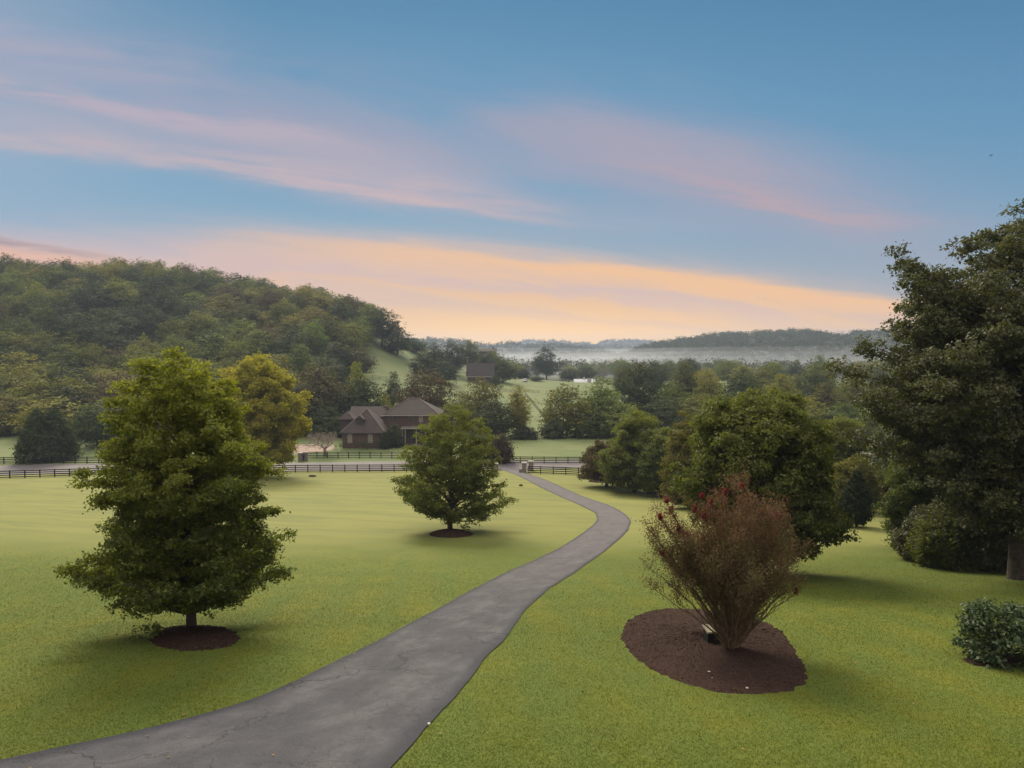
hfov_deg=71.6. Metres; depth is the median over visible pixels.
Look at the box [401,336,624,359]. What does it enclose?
woods
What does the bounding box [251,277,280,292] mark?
hillside tree
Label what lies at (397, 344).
leafy tree
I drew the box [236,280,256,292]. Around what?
hillside tree
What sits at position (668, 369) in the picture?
leafy tree
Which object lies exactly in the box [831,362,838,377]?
leafy tree
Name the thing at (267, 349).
hillside tree
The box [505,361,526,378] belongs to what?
leafy tree
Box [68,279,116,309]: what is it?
hillside tree
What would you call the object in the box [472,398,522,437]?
leafy tree
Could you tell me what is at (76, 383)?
hillside tree
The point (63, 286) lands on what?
hillside tree
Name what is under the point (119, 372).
hillside tree
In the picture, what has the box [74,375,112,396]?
hillside tree
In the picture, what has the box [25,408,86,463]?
cedar tree
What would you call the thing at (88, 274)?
hillside tree
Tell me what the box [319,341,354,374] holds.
hillside tree
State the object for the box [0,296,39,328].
hillside tree
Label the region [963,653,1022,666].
mulch bed
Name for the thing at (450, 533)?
mulch bed
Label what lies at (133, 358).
hillside tree
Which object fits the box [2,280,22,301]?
hillside tree
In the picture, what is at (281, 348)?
hillside tree
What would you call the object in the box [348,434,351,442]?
window
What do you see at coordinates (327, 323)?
hillside tree
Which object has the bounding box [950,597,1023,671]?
broadleaf shrub
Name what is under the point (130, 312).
hillside tree
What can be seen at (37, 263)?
hillside tree
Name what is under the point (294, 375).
hillside tree
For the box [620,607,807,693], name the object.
mulch bed
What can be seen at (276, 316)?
hillside tree
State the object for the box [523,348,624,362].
woods
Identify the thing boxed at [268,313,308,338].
hillside tree
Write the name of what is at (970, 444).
oak tree
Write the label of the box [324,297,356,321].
hillside tree
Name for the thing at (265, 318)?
hillside tree
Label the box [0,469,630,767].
driveway
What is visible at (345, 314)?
hillside tree
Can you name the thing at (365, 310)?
hillside tree
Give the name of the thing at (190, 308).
hillside tree
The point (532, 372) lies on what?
leafy tree
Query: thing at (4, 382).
hillside tree
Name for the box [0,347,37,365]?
hillside tree
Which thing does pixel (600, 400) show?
leafy tree
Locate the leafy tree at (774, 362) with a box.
[760,361,786,379]
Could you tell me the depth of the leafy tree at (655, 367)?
348.84 m
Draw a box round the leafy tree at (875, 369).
[862,357,887,382]
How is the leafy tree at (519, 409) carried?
on the ground at (334, 518)
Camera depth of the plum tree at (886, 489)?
83.88 m
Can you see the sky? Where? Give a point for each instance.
(492, 171)
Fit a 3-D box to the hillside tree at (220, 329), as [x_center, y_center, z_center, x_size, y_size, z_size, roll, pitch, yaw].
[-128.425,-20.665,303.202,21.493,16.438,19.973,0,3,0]
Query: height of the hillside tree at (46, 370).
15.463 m
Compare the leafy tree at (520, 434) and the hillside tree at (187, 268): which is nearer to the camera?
the leafy tree at (520, 434)
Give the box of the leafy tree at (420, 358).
[406,350,435,378]
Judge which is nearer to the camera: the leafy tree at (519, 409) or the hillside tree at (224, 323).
the leafy tree at (519, 409)
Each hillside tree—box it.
[0,252,22,271]
[0,259,12,281]
[0,269,36,290]
[0,274,15,300]
[0,286,43,308]
[0,295,20,317]
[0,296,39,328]
[0,325,35,359]
[0,332,43,364]
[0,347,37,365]
[0,350,42,371]
[0,351,49,393]
[0,365,53,397]
[0,372,20,394]
[0,374,69,409]
[0,393,34,433]
[0,394,86,433]
[1,259,35,284]
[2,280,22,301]
[6,292,59,320]
[10,329,68,364]
[12,325,57,352]
[14,258,52,274]
[14,272,54,292]
[16,363,75,395]
[17,279,56,308]
[18,265,48,284]
[19,358,99,407]
[21,363,67,378]
[26,264,79,290]
[37,344,82,369]
[38,343,66,366]
[39,289,72,308]
[43,258,58,268]
[43,371,102,414]
[47,280,80,301]
[50,256,86,285]
[55,284,94,305]
[58,283,103,317]
[58,347,105,374]
[62,275,95,291]
[64,396,121,435]
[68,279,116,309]
[69,343,121,375]
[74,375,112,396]
[75,260,97,273]
[75,265,99,275]
[75,363,113,385]
[76,271,108,294]
[76,371,147,411]
[77,270,107,285]
[78,382,115,403]
[79,322,133,351]
[84,306,135,339]
[85,293,129,318]
[85,391,169,436]
[86,332,125,356]
[87,261,123,277]
[91,365,146,390]
[91,367,115,381]
[94,346,129,370]
[95,260,131,284]
[96,275,142,313]
[101,333,156,355]
[103,305,139,330]
[103,314,148,348]
[105,257,141,280]
[106,281,140,308]
[110,350,150,375]
[111,347,165,379]
[116,265,148,287]
[121,299,163,332]
[122,332,161,361]
[125,279,145,296]
[132,256,151,272]
[132,264,147,284]
[135,308,174,346]
[136,277,179,303]
[141,259,172,278]
[141,266,169,285]
[147,331,174,352]
[147,336,196,357]
[151,273,179,296]
[152,261,169,269]
[152,285,197,321]
[154,316,194,345]
[154,330,197,365]
[156,265,189,286]
[164,356,213,397]
[165,315,185,336]
[166,262,184,277]
[168,301,206,323]
[171,282,201,304]
[172,260,200,280]
[172,270,205,293]
[176,292,210,309]
[176,310,218,347]
[176,314,219,332]
[177,299,213,320]
[181,358,219,365]
[183,344,205,361]
[184,271,214,294]
[188,291,210,302]
[190,316,229,348]
[190,333,245,369]
[191,329,228,351]
[192,308,230,327]
[193,266,222,288]
[196,296,225,313]
[199,293,244,322]
[203,356,239,381]
[205,267,225,286]
[207,367,228,381]
[208,334,263,361]
[209,270,232,282]
[214,317,241,332]
[215,292,252,314]
[216,272,251,286]
[216,341,254,367]
[217,315,259,347]
[223,277,250,295]
[224,301,266,332]
[232,287,260,306]
[233,304,270,325]
[234,290,267,309]
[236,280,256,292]
[236,329,279,357]
[240,273,257,286]
[247,322,287,359]
[250,287,287,321]
[250,310,277,332]
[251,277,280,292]
[254,286,277,297]
[256,283,285,293]
[263,298,303,330]
[267,294,299,316]
[267,297,305,316]
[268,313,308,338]
[269,329,295,350]
[270,328,310,366]
[270,353,301,382]
[272,286,296,297]
[278,342,318,383]
[280,331,327,361]
[281,367,304,385]
[285,293,309,310]
[288,286,318,307]
[295,355,341,392]
[295,356,340,380]
[296,282,317,301]
[298,306,332,324]
[298,373,341,405]
[299,305,324,320]
[299,319,332,359]
[303,290,332,314]
[303,297,333,316]
[306,312,347,348]
[308,341,361,363]
[311,287,332,299]
[315,354,349,374]
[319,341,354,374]
[323,319,361,352]
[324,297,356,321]
[325,359,354,390]
[327,316,352,330]
[328,300,364,323]
[336,294,366,319]
[338,319,375,343]
[345,297,368,314]
[345,322,371,356]
[351,316,377,343]
[356,303,390,335]
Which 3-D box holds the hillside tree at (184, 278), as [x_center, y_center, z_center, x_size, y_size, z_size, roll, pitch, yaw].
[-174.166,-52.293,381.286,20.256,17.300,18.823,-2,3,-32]
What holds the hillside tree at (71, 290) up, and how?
on the ground at (334, 518)
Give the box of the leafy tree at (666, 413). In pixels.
[638,396,689,430]
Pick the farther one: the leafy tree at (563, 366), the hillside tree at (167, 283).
the leafy tree at (563, 366)
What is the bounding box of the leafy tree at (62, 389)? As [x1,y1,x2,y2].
[32,386,92,426]
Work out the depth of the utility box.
23.16 m
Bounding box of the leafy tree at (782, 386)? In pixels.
[763,373,802,397]
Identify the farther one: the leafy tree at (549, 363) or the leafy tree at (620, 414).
the leafy tree at (549, 363)
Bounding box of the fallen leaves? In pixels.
[19,574,1019,767]
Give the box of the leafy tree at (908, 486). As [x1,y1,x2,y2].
[871,439,943,550]
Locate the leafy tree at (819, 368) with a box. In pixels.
[801,364,836,388]
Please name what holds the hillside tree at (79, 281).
on the ground at (334, 518)
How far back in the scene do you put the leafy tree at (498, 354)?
454.14 m
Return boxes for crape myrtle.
[631,463,815,649]
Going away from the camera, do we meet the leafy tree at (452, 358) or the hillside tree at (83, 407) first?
the hillside tree at (83, 407)
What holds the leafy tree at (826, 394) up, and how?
on the ground at (334, 518)
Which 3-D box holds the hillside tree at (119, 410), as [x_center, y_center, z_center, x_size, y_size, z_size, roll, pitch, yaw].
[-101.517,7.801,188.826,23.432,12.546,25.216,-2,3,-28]
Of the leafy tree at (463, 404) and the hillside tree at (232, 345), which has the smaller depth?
the leafy tree at (463, 404)
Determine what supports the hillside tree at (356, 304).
on the ground at (334, 518)
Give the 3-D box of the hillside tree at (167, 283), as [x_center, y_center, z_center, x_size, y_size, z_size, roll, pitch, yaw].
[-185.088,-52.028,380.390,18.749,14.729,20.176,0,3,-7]
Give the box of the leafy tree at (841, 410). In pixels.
[820,401,866,427]
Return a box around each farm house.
[466,361,494,383]
[478,347,496,357]
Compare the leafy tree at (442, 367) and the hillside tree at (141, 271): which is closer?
the leafy tree at (442, 367)
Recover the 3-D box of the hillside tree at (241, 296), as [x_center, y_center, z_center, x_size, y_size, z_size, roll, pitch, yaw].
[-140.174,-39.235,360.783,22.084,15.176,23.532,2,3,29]
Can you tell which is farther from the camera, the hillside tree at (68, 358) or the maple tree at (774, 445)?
the hillside tree at (68, 358)
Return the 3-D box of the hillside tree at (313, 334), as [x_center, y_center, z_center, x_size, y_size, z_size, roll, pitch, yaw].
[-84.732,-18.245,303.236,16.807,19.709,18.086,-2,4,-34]
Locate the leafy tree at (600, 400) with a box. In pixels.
[581,375,624,422]
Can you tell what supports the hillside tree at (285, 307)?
on the ground at (334, 518)
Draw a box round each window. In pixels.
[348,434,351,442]
[368,434,372,442]
[409,433,412,440]
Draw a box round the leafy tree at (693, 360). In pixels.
[686,358,699,372]
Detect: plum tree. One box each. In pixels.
[576,439,616,486]
[872,456,894,502]
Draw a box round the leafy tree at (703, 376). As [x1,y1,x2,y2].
[689,367,721,394]
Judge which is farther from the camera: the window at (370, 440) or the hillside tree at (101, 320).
the hillside tree at (101, 320)
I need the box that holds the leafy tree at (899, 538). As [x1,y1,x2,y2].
[880,503,935,561]
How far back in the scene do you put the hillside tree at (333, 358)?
279.05 m
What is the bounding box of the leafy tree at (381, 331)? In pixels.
[364,306,406,345]
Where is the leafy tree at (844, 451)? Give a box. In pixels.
[825,414,872,476]
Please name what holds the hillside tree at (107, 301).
on the ground at (334, 518)
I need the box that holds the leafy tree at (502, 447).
[483,430,517,463]
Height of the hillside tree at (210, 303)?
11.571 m
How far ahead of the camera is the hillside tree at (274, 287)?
405.17 m
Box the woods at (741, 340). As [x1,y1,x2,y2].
[603,327,933,367]
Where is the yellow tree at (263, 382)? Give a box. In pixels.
[215,350,314,477]
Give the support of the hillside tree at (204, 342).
on the ground at (334, 518)
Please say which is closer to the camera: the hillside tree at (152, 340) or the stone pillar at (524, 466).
the stone pillar at (524, 466)
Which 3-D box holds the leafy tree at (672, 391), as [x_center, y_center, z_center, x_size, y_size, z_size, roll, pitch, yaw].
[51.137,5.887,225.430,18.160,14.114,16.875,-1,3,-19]
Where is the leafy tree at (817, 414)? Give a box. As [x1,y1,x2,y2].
[793,392,835,423]
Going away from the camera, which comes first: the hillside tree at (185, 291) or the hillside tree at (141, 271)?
the hillside tree at (185, 291)
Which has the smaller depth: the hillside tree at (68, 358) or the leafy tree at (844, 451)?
the leafy tree at (844, 451)
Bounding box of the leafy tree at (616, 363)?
[608,357,632,378]
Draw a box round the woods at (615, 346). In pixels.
[526,343,643,352]
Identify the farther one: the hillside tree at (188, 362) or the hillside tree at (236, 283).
the hillside tree at (236, 283)
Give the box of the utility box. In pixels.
[702,624,719,642]
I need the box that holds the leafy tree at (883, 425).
[865,403,910,433]
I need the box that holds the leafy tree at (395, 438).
[385,420,405,447]
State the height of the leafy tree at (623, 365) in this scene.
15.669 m
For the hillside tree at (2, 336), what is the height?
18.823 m
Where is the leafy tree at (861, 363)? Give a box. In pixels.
[854,360,871,374]
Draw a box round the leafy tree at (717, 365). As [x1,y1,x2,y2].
[712,359,726,378]
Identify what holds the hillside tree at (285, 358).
on the ground at (334, 518)
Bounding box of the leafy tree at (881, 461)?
[866,428,903,493]
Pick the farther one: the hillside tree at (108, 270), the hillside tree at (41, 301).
the hillside tree at (108, 270)
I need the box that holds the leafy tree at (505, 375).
[495,358,519,382]
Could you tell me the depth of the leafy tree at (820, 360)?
420.72 m
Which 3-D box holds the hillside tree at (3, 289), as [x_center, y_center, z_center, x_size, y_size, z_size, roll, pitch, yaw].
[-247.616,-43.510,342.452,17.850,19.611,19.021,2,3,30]
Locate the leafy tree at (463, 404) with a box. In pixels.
[438,396,477,436]
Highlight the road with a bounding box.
[0,453,875,474]
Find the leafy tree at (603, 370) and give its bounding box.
[595,362,610,376]
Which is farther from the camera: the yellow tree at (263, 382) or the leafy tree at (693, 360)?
the leafy tree at (693, 360)
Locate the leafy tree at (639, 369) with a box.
[630,362,645,379]
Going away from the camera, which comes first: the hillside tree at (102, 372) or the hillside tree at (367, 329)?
the hillside tree at (102, 372)
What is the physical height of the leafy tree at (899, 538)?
4.312 m
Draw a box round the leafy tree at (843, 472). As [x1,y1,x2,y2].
[829,453,884,511]
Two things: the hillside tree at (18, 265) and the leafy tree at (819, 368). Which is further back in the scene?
the hillside tree at (18, 265)
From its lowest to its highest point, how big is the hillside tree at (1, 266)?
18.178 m
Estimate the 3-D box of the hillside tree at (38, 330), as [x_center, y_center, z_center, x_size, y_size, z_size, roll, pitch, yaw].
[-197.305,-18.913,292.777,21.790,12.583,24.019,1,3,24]
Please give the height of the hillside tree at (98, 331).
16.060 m
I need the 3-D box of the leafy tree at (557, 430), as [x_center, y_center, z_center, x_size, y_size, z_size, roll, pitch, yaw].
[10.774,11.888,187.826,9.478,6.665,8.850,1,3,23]
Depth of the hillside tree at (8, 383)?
217.05 m
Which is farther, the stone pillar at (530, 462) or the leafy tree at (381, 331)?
the leafy tree at (381, 331)
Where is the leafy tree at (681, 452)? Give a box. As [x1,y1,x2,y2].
[656,407,697,509]
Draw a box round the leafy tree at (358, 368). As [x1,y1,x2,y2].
[342,361,371,401]
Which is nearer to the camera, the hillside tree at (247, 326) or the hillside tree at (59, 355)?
the hillside tree at (59, 355)
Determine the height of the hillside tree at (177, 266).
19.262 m
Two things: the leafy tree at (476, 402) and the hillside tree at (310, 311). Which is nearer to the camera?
the leafy tree at (476, 402)
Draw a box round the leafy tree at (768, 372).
[745,362,796,398]
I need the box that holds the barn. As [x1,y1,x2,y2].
[573,377,594,382]
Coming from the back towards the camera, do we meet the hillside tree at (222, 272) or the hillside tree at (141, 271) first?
the hillside tree at (222, 272)
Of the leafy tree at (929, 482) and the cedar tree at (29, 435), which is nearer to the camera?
the leafy tree at (929, 482)
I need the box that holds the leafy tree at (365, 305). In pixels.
[356,301,377,312]
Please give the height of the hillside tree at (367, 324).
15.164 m
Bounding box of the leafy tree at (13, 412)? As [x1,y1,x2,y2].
[0,397,39,435]
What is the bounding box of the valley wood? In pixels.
[500,355,897,377]
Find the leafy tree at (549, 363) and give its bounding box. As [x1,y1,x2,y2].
[529,344,565,379]
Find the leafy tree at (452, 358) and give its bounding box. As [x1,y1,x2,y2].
[440,340,468,370]
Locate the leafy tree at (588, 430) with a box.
[564,406,613,439]
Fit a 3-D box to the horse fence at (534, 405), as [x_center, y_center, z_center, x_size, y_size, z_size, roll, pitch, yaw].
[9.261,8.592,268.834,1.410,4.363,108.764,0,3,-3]
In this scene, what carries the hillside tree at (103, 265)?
on the ground at (334, 518)
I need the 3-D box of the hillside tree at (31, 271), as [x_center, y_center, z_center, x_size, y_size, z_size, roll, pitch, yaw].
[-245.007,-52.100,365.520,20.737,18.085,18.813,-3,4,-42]
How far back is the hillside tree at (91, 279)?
355.65 m
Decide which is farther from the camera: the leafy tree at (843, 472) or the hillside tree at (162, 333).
the hillside tree at (162, 333)
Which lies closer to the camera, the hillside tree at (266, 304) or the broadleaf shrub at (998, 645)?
the broadleaf shrub at (998, 645)
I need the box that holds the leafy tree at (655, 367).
[641,357,673,389]
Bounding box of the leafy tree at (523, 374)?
[516,367,532,379]
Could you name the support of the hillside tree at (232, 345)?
on the ground at (334, 518)
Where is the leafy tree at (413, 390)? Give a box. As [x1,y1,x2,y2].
[386,364,456,413]
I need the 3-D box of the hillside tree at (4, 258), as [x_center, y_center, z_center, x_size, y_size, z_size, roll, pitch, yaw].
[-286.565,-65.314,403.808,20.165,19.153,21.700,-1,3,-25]
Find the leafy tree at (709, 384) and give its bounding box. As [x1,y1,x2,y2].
[691,368,726,406]
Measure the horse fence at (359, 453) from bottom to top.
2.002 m
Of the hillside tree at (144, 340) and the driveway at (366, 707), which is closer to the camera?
the driveway at (366, 707)
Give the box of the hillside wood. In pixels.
[82,266,340,297]
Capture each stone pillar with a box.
[297,452,302,460]
[303,452,307,460]
[522,462,526,472]
[528,460,533,469]
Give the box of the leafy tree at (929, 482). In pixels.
[913,395,954,506]
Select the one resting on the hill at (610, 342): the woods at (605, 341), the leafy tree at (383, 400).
the woods at (605, 341)
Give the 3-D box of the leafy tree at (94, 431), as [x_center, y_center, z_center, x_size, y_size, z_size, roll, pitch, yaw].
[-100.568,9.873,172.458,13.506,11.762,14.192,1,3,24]
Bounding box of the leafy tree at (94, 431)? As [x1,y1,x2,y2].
[70,401,120,448]
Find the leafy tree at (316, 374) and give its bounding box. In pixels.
[288,362,358,423]
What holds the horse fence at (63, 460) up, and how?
on the ground at (334, 518)
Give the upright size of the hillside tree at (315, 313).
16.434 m
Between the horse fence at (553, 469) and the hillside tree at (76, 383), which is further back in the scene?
the hillside tree at (76, 383)
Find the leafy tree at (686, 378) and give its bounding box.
[664,361,700,401]
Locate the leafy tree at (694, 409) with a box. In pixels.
[674,393,719,421]
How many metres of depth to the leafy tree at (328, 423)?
190.03 m
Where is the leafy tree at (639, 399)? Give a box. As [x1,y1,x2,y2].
[615,359,667,412]
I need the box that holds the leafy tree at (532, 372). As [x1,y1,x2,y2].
[530,364,540,375]
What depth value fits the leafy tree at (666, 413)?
194.31 m
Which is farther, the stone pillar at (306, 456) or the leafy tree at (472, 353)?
the leafy tree at (472, 353)
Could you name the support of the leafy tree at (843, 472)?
on the ground at (334, 518)
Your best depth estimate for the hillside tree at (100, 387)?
203.58 m
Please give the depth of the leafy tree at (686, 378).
238.25 m
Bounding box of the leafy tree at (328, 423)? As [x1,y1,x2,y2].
[304,400,344,438]
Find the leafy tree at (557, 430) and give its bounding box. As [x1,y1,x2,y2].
[538,417,569,438]
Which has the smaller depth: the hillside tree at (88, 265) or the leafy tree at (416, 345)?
the leafy tree at (416, 345)
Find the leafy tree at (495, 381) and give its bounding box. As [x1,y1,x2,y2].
[489,373,501,384]
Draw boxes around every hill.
[418,340,580,359]
[523,340,647,346]
[552,354,607,359]
[577,346,632,352]
[623,334,916,364]
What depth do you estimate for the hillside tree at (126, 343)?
276.50 m
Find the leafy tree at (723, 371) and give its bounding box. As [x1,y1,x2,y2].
[713,358,739,382]
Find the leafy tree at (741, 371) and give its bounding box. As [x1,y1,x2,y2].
[725,365,755,380]
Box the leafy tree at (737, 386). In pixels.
[712,371,766,404]
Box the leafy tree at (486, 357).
[473,352,499,370]
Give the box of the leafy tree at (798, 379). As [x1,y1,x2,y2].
[784,374,810,389]
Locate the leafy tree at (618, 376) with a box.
[610,366,635,397]
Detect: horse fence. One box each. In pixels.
[0,456,215,463]
[0,464,490,477]
[306,451,479,457]
[508,456,581,462]
[525,393,543,415]
[528,466,580,474]
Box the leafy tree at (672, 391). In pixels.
[647,381,695,420]
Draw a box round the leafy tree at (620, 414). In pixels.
[593,400,648,434]
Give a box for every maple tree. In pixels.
[48,346,297,641]
[387,402,518,530]
[666,385,860,561]
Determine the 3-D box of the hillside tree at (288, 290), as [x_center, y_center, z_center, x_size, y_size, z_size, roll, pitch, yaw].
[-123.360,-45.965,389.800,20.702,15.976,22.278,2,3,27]
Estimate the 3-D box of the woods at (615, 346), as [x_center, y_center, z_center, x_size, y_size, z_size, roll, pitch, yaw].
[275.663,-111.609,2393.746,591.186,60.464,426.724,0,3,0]
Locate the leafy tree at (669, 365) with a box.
[663,360,677,372]
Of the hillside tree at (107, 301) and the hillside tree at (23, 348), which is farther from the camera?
the hillside tree at (107, 301)
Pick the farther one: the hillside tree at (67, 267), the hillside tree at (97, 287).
the hillside tree at (67, 267)
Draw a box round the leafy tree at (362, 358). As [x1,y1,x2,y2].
[341,345,379,375]
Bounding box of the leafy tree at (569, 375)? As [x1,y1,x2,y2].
[556,368,581,381]
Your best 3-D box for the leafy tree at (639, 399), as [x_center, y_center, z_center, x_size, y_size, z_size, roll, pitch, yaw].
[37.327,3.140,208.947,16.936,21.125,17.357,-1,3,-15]
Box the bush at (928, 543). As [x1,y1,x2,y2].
[901,501,981,571]
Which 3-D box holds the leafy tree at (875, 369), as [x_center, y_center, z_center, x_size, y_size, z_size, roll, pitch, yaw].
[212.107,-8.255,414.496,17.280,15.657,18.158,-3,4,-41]
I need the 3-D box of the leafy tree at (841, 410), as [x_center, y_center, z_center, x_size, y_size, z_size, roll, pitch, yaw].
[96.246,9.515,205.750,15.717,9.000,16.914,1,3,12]
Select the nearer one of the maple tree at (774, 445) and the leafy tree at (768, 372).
the maple tree at (774, 445)
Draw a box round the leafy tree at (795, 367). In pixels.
[783,361,805,377]
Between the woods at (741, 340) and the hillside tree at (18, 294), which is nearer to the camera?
the hillside tree at (18, 294)
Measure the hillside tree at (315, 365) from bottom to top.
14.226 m
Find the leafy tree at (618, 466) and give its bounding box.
[594,409,670,492]
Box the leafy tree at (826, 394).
[805,381,851,418]
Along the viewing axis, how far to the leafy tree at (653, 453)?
97.10 m
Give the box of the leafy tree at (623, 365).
[614,361,630,375]
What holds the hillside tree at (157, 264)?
on the ground at (334, 518)
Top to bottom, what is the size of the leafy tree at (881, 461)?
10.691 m
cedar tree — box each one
[9,409,64,463]
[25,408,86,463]
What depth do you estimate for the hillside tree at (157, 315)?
298.75 m
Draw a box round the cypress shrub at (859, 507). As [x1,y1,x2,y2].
[834,469,876,526]
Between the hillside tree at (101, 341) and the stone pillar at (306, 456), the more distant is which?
the hillside tree at (101, 341)
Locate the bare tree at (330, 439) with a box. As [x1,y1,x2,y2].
[302,430,340,454]
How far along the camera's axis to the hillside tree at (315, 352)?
293.38 m
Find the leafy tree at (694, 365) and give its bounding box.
[676,355,701,376]
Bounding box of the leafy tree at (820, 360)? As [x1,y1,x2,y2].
[808,355,832,376]
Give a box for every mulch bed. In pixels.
[147,624,240,650]
[429,528,473,537]
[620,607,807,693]
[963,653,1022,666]
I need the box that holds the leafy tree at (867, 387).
[866,371,891,392]
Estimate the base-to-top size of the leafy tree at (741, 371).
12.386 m
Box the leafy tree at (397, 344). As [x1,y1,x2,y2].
[378,325,415,354]
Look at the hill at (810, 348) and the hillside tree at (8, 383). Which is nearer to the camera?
the hillside tree at (8, 383)
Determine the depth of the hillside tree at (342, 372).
265.80 m
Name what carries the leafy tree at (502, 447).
on the ground at (334, 518)
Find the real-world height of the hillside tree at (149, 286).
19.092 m
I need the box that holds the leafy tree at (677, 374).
[671,360,693,386]
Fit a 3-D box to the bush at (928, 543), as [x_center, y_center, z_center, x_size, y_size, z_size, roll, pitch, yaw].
[27.550,9.578,43.906,5.865,4.698,5.458,1,3,18]
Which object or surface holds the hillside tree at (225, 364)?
on the ground at (334, 518)
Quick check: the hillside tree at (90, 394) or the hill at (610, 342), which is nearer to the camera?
the hillside tree at (90, 394)
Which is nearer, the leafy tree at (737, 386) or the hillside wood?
the leafy tree at (737, 386)
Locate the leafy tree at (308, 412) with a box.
[282,386,320,434]
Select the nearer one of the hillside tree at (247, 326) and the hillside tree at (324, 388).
the hillside tree at (324, 388)
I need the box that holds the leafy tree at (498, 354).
[487,350,503,366]
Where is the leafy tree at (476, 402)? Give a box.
[456,376,503,425]
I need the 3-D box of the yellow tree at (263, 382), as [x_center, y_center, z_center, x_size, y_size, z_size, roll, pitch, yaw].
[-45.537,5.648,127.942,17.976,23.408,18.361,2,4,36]
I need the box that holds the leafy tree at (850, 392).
[833,377,869,416]
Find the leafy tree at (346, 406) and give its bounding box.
[330,374,389,419]
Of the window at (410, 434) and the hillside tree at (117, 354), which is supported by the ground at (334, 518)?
the hillside tree at (117, 354)
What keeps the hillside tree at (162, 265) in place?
on the ground at (334, 518)
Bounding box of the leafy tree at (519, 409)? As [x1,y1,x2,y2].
[504,384,539,432]
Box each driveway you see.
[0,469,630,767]
[293,444,333,453]
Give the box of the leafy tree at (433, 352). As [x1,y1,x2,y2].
[421,341,446,364]
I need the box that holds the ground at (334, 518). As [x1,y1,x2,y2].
[0,306,1023,767]
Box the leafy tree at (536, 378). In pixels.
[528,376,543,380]
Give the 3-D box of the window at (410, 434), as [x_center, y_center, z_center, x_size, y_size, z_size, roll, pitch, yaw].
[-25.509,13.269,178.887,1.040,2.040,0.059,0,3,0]
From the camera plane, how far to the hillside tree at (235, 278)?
406.67 m
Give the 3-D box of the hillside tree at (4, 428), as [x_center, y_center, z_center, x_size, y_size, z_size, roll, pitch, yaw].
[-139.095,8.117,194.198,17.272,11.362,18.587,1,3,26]
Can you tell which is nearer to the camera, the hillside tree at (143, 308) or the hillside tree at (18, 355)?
the hillside tree at (18, 355)
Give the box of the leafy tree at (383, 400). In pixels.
[378,392,393,408]
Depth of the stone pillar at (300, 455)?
154.65 m
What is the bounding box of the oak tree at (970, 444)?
[822,198,1023,579]
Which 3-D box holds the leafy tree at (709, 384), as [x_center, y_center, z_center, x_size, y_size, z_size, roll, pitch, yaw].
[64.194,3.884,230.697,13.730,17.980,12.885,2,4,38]
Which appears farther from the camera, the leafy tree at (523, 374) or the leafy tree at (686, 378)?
the leafy tree at (523, 374)
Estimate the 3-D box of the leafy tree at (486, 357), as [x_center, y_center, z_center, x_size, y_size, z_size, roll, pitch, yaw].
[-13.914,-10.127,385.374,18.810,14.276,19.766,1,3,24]
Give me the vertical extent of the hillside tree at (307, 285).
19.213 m
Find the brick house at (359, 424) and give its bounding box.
[338,398,443,447]
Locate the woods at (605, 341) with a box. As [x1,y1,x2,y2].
[489,338,666,346]
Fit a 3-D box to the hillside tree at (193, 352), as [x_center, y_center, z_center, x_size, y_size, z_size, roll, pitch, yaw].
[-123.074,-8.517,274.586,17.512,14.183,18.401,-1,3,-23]
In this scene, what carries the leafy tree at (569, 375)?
on the ground at (334, 518)
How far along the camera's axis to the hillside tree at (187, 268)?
401.22 m
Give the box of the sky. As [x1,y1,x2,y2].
[0,0,1023,345]
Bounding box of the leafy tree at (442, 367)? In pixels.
[425,358,462,382]
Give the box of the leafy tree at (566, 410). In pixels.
[536,383,602,435]
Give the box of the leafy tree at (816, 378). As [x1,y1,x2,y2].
[784,364,851,410]
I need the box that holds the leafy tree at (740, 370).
[726,366,759,394]
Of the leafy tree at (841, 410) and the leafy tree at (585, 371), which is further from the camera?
the leafy tree at (585, 371)
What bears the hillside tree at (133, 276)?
on the ground at (334, 518)
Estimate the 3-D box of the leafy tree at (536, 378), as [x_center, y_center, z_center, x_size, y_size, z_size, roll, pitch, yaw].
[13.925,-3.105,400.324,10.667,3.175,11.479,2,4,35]
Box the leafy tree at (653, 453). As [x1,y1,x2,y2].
[634,434,671,496]
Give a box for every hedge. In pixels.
[354,439,380,449]
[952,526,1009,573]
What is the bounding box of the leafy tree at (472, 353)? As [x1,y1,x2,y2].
[458,339,481,367]
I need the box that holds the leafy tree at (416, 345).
[406,338,430,352]
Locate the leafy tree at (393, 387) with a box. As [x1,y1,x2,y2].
[383,370,403,407]
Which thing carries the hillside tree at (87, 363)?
on the ground at (334, 518)
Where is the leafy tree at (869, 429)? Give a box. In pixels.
[851,412,883,436]
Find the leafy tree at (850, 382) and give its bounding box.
[832,367,872,396]
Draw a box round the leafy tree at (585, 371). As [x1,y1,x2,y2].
[576,364,599,379]
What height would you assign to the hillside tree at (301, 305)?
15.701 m
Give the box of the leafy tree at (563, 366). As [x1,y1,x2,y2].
[558,362,570,374]
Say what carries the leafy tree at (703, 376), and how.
on the ground at (334, 518)
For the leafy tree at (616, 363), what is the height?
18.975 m
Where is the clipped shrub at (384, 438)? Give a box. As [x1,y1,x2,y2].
[379,431,389,448]
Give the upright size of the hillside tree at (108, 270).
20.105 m
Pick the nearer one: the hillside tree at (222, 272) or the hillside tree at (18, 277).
the hillside tree at (18, 277)
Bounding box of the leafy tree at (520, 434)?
[507,424,539,440]
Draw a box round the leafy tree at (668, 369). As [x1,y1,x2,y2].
[658,362,674,381]
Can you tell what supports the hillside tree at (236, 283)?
on the ground at (334, 518)

